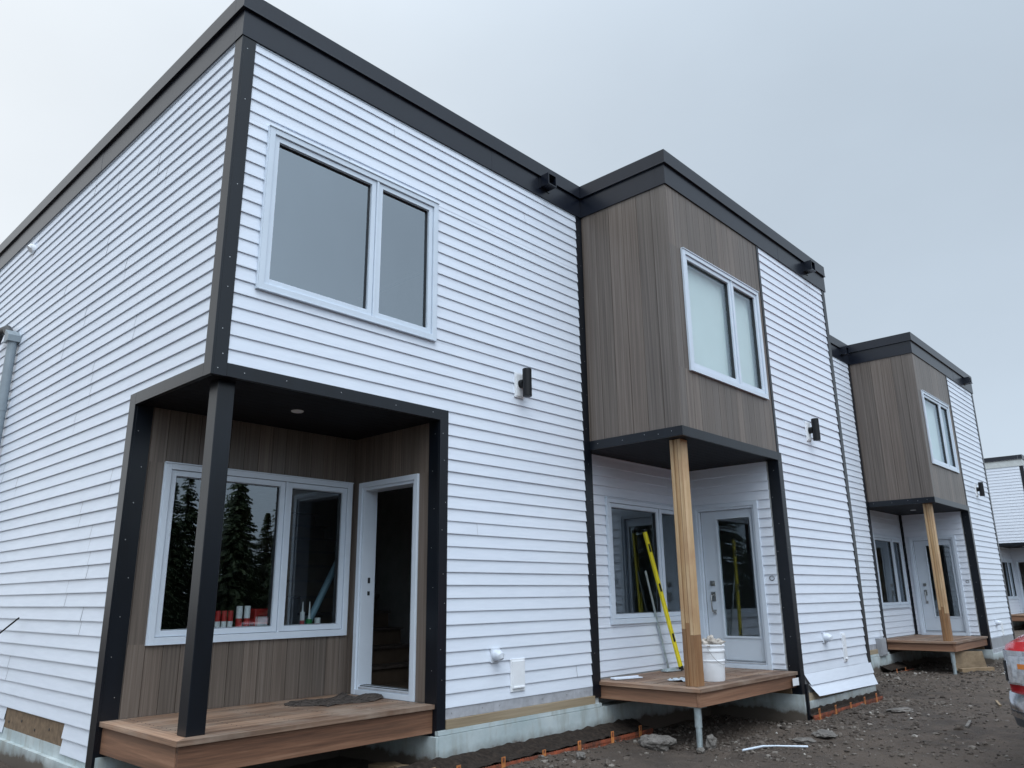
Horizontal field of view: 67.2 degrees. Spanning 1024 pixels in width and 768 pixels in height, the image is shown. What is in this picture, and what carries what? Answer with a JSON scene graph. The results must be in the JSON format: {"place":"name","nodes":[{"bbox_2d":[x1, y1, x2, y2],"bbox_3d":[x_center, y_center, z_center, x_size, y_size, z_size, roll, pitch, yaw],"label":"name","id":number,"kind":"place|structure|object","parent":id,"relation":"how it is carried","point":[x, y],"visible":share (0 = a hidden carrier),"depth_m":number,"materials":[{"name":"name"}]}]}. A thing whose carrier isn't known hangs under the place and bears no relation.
{"place":"outdoors","nodes":[
{"label":"outdoors","id":0,"kind":"place"},
{"bbox_2d":[314,618,319,623],"bbox_3d":[-1.990,2.451,7.878,0.061,0.120,0.061,-15,-21,41],"label":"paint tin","id":1,"kind":"object","parent":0,"point":[316,620],"visible":0.37,"depth_m":7.86,"materials":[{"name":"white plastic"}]},
{"bbox_2d":[0,628,1023,767],"bbox_3d":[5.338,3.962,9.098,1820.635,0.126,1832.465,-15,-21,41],"label":"ground","id":2,"kind":"structure","parent":0,"point":[976,734],"depth_m":7.84,"materials":[{"name":"soil"}]},
{"bbox_2d":[0,0,604,767],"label":"townhouse","id":3,"kind":"structure","parent":2,"relation":"on","point":[224,396],"depth_m":7.51,"materials":[{"name":"white plastic"}]},
{"bbox_2d":[0,617,18,633],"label":"thin rod","id":4,"kind":"object","parent":3,"relation":"attached to","point":[9,625],"visible":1,"depth_m":7.62,"materials":[{"name":"black plastic"}]},
{"bbox_2d":[0,325,21,445],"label":"service conduit","id":5,"kind":"object","parent":3,"relation":"attached to","point":[12,338],"visible":1,"depth_m":9.62,"materials":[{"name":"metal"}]},
{"bbox_2d":[145,461,353,645],"bbox_3d":[-2.409,1.627,7.355,0.140,1.548,2.002,-15,-21,41],"label":"window","id":6,"kind":"structure","parent":3,"relation":"in","point":[275,628],"depth_m":7.41,"materials":[{"name":"plastic"}]},
{"bbox_2d":[284,692,383,706],"bbox_3d":[-1.643,2.893,7.087,0.603,0.048,0.880,-15,-21,41],"label":"floor mat","id":7,"kind":"object","parent":3,"relation":"on","point":[342,698],"visible":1,"depth_m":7.07,"materials":[{"name":"fabric"}]},
{"bbox_2d":[255,124,439,341],"bbox_3d":[-1.453,-1.313,7.150,0.140,1.507,1.939,-15,-21,41],"label":"window","id":8,"kind":"structure","parent":3,"relation":"in","point":[377,186],"depth_m":7.17,"materials":[{"name":"plastic"}]},
{"bbox_3d":[-2.599,2.386,7.340,0.300,0.025,1.880,-15,-21,41],"label":"sill shelf","id":9,"kind":"object","parent":3,"relation":"attached to","visible":0},
{"bbox_2d":[214,611,220,627],"bbox_3d":[-2.725,2.207,7.130,0.049,0.210,0.049,-15,-21,41],"label":"sealant tube","id":10,"kind":"object","parent":9,"relation":"on","point":[217,618],"visible":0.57,"depth_m":7.12,"materials":[{"name":"red plastic"}]},
{"bbox_2d":[220,611,226,626],"bbox_3d":[-2.683,2.219,7.173,0.049,0.210,0.049,-15,-21,41],"label":"sealant tube","id":11,"kind":"object","parent":9,"relation":"on","point":[223,618],"visible":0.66,"depth_m":7.16,"materials":[{"name":"red plastic"}]},
{"bbox_2d":[227,611,232,626],"bbox_3d":[-2.641,2.230,7.217,0.049,0.210,0.049,-15,-21,41],"label":"sealant tube","id":12,"kind":"object","parent":9,"relation":"on","point":[230,619],"visible":0.66,"depth_m":7.21,"materials":[{"name":"red plastic"}]},
{"bbox_2d":[235,606,242,626],"bbox_3d":[-2.581,2.227,7.284,0.059,0.250,0.059,-15,-21,41],"label":"sealant tube","id":13,"kind":"object","parent":9,"relation":"on","point":[238,619],"visible":0.8,"depth_m":7.27,"materials":[{"name":"white plastic"}]},
{"bbox_2d":[243,606,250,625],"bbox_3d":[-2.527,2.242,7.340,0.059,0.250,0.059,-15,-21,41],"label":"sealant tube","id":14,"kind":"object","parent":9,"relation":"on","point":[246,618],"visible":0.66,"depth_m":7.33,"materials":[{"name":"white plastic"}]},
{"bbox_2d":[249,608,267,625],"bbox_3d":[-2.457,2.317,7.559,0.188,0.220,0.262,-12,-19,35],"label":"carton","id":15,"kind":"object","parent":9,"relation":"on","point":[258,617],"visible":0.3,"depth_m":7.46,"materials":[{"name":"red cardboard"}]},
{"bbox_2d":[299,602,304,623],"bbox_3d":[-2.114,2.340,7.772,0.049,0.280,0.049,-15,-21,41],"label":"sealant tube","id":16,"kind":"object","parent":9,"relation":"on","point":[302,616],"visible":0.78,"depth_m":7.75,"materials":[{"name":"white plastic"}]},
{"bbox_2d":[305,602,311,623],"bbox_3d":[-2.059,2.355,7.829,0.069,0.280,0.069,-15,-21,41],"label":"glue bottle","id":17,"kind":"object","parent":9,"relation":"on","point":[308,620],"visible":0.43,"depth_m":7.80,"materials":[{"name":"green plastic"}]},
{"bbox_2d":[304,561,334,623],"bbox_3d":[-1.986,2.155,8.235,0.070,0.884,0.543,-12,-19,35],"label":"foam tube","id":18,"kind":"object","parent":9,"relation":"on","point":[321,594],"visible":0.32,"depth_m":8.15,"materials":[{"name":"plastic"}]},
{"bbox_2d":[368,761,435,767],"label":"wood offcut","id":19,"kind":"object","parent":2,"relation":"on","point":[392,764],"visible":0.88,"depth_m":6.67,"materials":[{"name":"brown wood"}]},
{"bbox_2d":[398,718,652,767],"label":"drainage edging","id":20,"kind":"object","parent":2,"relation":"on","point":[509,751],"visible":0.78,"depth_m":7.38,"materials":[{"name":"orange plastic"}]},
{"bbox_2d":[576,752,585,759],"bbox_3d":[0.638,3.441,7.133,0.089,0.074,0.147,0,-15,-2],"label":"rock","id":21,"kind":"object","parent":2,"relation":"on","point":[581,755],"visible":0.99,"depth_m":7.10,"materials":[{"name":"grey stone"}]},
{"bbox_2d":[348,149,877,747],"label":"townhouse","id":22,"kind":"structure","parent":2,"relation":"on","point":[714,415],"depth_m":9.69,"materials":[{"name":"white plastic"}]},
{"bbox_2d":[610,675,642,679],"bbox_3d":[1.286,3.300,8.672,0.393,0.025,0.080,7,-17,-26],"label":"siding offcut","id":23,"kind":"object","parent":22,"relation":"on","point":[626,677],"visible":1,"depth_m":8.66,"materials":[{"name":"white plastic"}]},
{"bbox_2d":[605,497,680,624],"bbox_3d":[1.734,2.271,9.872,0.140,1.494,1.806,-15,-21,41],"label":"window","id":24,"kind":"structure","parent":22,"relation":"in","point":[656,510],"depth_m":9.78,"materials":[{"name":"plastic"}]},
{"bbox_2d":[644,571,668,667],"bbox_3d":[1.820,2.965,9.673,0.013,1.207,0.418,-15,-21,42],"label":"straightedge","id":25,"kind":"object","parent":22,"relation":"on","point":[658,626],"visible":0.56,"depth_m":9.67,"materials":[{"name":"metal"}]},
{"bbox_2d":[642,529,683,670],"bbox_3d":[1.887,2.691,9.659,0.485,1.723,0.052,5,-16,-21],"label":"spirit level","id":26,"kind":"object","parent":22,"relation":"on","point":[664,606],"visible":1,"depth_m":9.65,"materials":[{"name":"yellow paint"}]},
{"bbox_2d":[661,667,680,671],"bbox_3d":[1.957,3.499,9.450,0.284,0.036,0.090,11,-19,-35],"label":"metal scrap","id":27,"kind":"object","parent":22,"relation":"on","point":[670,669],"visible":1,"depth_m":9.43,"materials":[{"name":"metal"}]},
{"bbox_2d":[668,677,684,680],"bbox_3d":[1.865,3.230,8.451,0.210,0.026,0.298,-15,-21,41],"label":"plastic bag","id":28,"kind":"object","parent":22,"relation":"on","point":[678,679],"visible":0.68,"depth_m":8.45,"materials":[{"name":"plastic"}]},
{"bbox_2d":[702,644,726,681],"bbox_3d":[2.187,3.046,8.442,0.312,0.378,0.321,-15,-21,41],"label":"bucket","id":29,"kind":"object","parent":22,"relation":"on","point":[713,663],"visible":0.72,"depth_m":8.33,"materials":[{"name":"white plastic"}]},
{"bbox_2d":[701,635,725,646],"bbox_3d":[2.178,2.825,8.502,0.324,0.120,0.343,-15,-21,41],"label":"rag","id":30,"kind":"object","parent":29,"relation":"on","point":[710,640],"visible":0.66,"depth_m":8.44,"materials":[{"name":"white fabric"}]},
{"bbox_2d":[680,247,768,399],"bbox_3d":[2.633,-0.689,9.600,0.148,1.507,1.958,-15,-21,41],"label":"window","id":31,"kind":"structure","parent":22,"relation":"in","point":[724,328],"depth_m":9.64,"materials":[{"name":"plastic"}]},
{"bbox_2d":[700,508,765,660],"bbox_3d":[2.869,2.608,10.087,0.777,1.899,0.129,-15,-21,41],"label":"door","id":32,"kind":"structure","parent":22,"relation":"in","point":[749,648],"depth_m":10.18,"materials":[{"name":"paint"}]},
{"bbox_2d":[792,677,798,685],"bbox_3d":[3.378,3.544,9.177,0.002,0.085,0.170,-15,-21,41],"label":"paper sticker","id":33,"kind":"object","parent":22,"relation":"attached to","point":[795,681],"visible":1,"depth_m":9.17,"materials":[{"name":"white paper"}]},
{"bbox_2d":[638,734,676,750],"bbox_3d":[1.447,3.600,7.722,0.416,0.163,0.268,-11,-19,34],"label":"rock","id":34,"kind":"object","parent":2,"relation":"on","point":[658,742],"visible":0.94,"depth_m":7.64,"materials":[{"name":"grey stone"}]},
{"bbox_2d":[696,747,704,753],"bbox_3d":[1.839,3.573,7.510,0.088,0.069,0.078,-6,-16,20],"label":"rock","id":35,"kind":"object","parent":2,"relation":"on","point":[701,750],"visible":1,"depth_m":7.49,"materials":[{"name":"grey stone"}]},
{"bbox_2d":[706,734,716,748],"bbox_3d":[1.980,3.562,7.650,0.112,0.163,0.130,-9,-17,27],"label":"rock","id":36,"kind":"object","parent":2,"relation":"on","point":[711,740],"visible":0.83,"depth_m":7.61,"materials":[{"name":"grey stone"}]},
{"bbox_2d":[648,335,891,673],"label":"townhouse","id":37,"kind":"structure","parent":2,"relation":"on","point":[880,655],"depth_m":15.16,"materials":[{"name":"white plastic"}]},
{"bbox_2d":[742,745,807,750],"bbox_3d":[2.550,3.548,7.529,0.736,0.037,0.101,4,-16,-16],"label":"trim strip","id":38,"kind":"object","parent":2,"relation":"on","point":[761,746],"depth_m":7.57,"materials":[{"name":"plastic"}]},
{"bbox_2d":[791,737,815,743],"bbox_3d":[2.995,3.660,7.906,0.242,0.067,0.141,-2,-15,6],"label":"rock","id":39,"kind":"object","parent":2,"relation":"on","point":[804,740],"visible":1,"depth_m":7.87,"materials":[{"name":"grey stone"}]},
{"bbox_2d":[811,729,837,737],"bbox_3d":[3.305,3.707,8.169,0.253,0.066,0.399,-4,-16,13],"label":"rock","id":40,"kind":"object","parent":2,"relation":"on","point":[821,733],"visible":1,"depth_m":8.07,"materials":[{"name":"grey stone"}]},
{"bbox_2d":[810,690,882,720],"bbox_3d":[4.358,4.169,9.954,0.068,0.210,2.400,-15,-21,41],"label":"drainage edging","id":41,"kind":"object","parent":2,"relation":"on","point":[820,712],"visible":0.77,"depth_m":9.84,"materials":[{"name":"orange plastic"}]},
{"bbox_2d":[882,661,913,672],"bbox_3d":[7.369,5.452,14.751,0.258,0.207,1.208,-15,-21,41],"label":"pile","id":42,"kind":"object","parent":2,"relation":"on","point":[897,665],"visible":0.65,"depth_m":14.77,"materials":[{"name":"brown soil"}]},
{"bbox_2d":[886,707,913,712],"bbox_3d":[4.842,4.071,9.619,0.392,0.064,0.127,2,-16,-9],"label":"rock","id":43,"kind":"object","parent":2,"relation":"on","point":[901,710],"visible":0.97,"depth_m":9.58,"materials":[{"name":"grey stone"}]},
{"bbox_2d":[848,332,1014,673],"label":"townhouse","id":44,"kind":"structure","parent":2,"relation":"on","point":[943,588],"depth_m":16.29,"materials":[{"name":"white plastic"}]},
{"bbox_2d":[873,534,910,608],"bbox_3d":[8.057,4.000,16.447,0.140,1.494,1.806,-15,-21,41],"label":"window","id":45,"kind":"structure","parent":44,"relation":"in","point":[889,540],"depth_m":16.67,"materials":[{"name":"plastic"}]},
{"bbox_2d":[913,539,964,630],"bbox_3d":[9.245,4.352,16.716,0.777,1.899,0.129,-15,-21,41],"label":"door","id":46,"kind":"structure","parent":44,"relation":"in","point":[932,622],"depth_m":16.80,"materials":[{"name":"paint"}]},
{"bbox_2d":[921,390,959,473],"bbox_3d":[8.923,1.031,16.140,0.148,1.507,1.912,-15,-21,41],"label":"window","id":47,"kind":"structure","parent":44,"relation":"in","point":[943,453],"depth_m":16.27,"materials":[{"name":"plastic"}]},
{"bbox_2d":[949,651,986,669],"bbox_3d":[8.676,5.244,14.646,0.830,0.342,0.074,4,-16,-17],"label":"plywood sheet","id":48,"kind":"object","parent":2,"relation":"on","point":[968,659],"visible":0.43,"depth_m":14.65,"materials":[{"name":"beige wood"}]},
{"bbox_2d":[965,720,971,727],"bbox_3d":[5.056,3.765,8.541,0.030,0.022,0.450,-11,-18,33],"label":"rock","id":49,"kind":"object","parent":2,"relation":"on","point":[968,723],"visible":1,"depth_m":8.51,"materials":[{"name":"grey stone"}]},
{"bbox_2d":[958,667,994,672],"bbox_3d":[8.694,5.345,14.428,0.810,0.070,0.090,5,-16,-19],"label":"timber plank","id":50,"kind":"object","parent":2,"relation":"on","point":[963,670],"visible":0.87,"depth_m":14.38,"materials":[{"name":"brown wood"}]},
{"bbox_2d":[984,454,1023,629],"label":"townhouse","id":51,"kind":"structure","parent":2,"relation":"on","point":[1005,476],"depth_m":30.37,"materials":[{"name":"white plastic"}]},
{"bbox_2d":[1002,559,1018,599],"bbox_3d":[19.825,7.802,30.807,0.140,1.548,2.002,-15,-21,41],"label":"window","id":52,"kind":"structure","parent":51,"relation":"in","point":[1009,575],"depth_m":30.93,"materials":[{"name":"plastic"}]},
{"bbox_2d":[1003,635,1023,727],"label":"pickup truck","id":53,"kind":"object","parent":2,"relation":"on","point":[1013,655],"visible":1,"depth_m":6.31,"materials":[{"name":"metal"}]},
{"bbox_2d":[0,0,1023,457],"label":"sky","id":54,"kind":"structure","parent":0,"point":[883,140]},
{"bbox_2d":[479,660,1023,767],"bbox_3d":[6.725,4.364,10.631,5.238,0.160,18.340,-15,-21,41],"label":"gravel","id":55,"kind":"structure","parent":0,"point":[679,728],"depth_m":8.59,"materials":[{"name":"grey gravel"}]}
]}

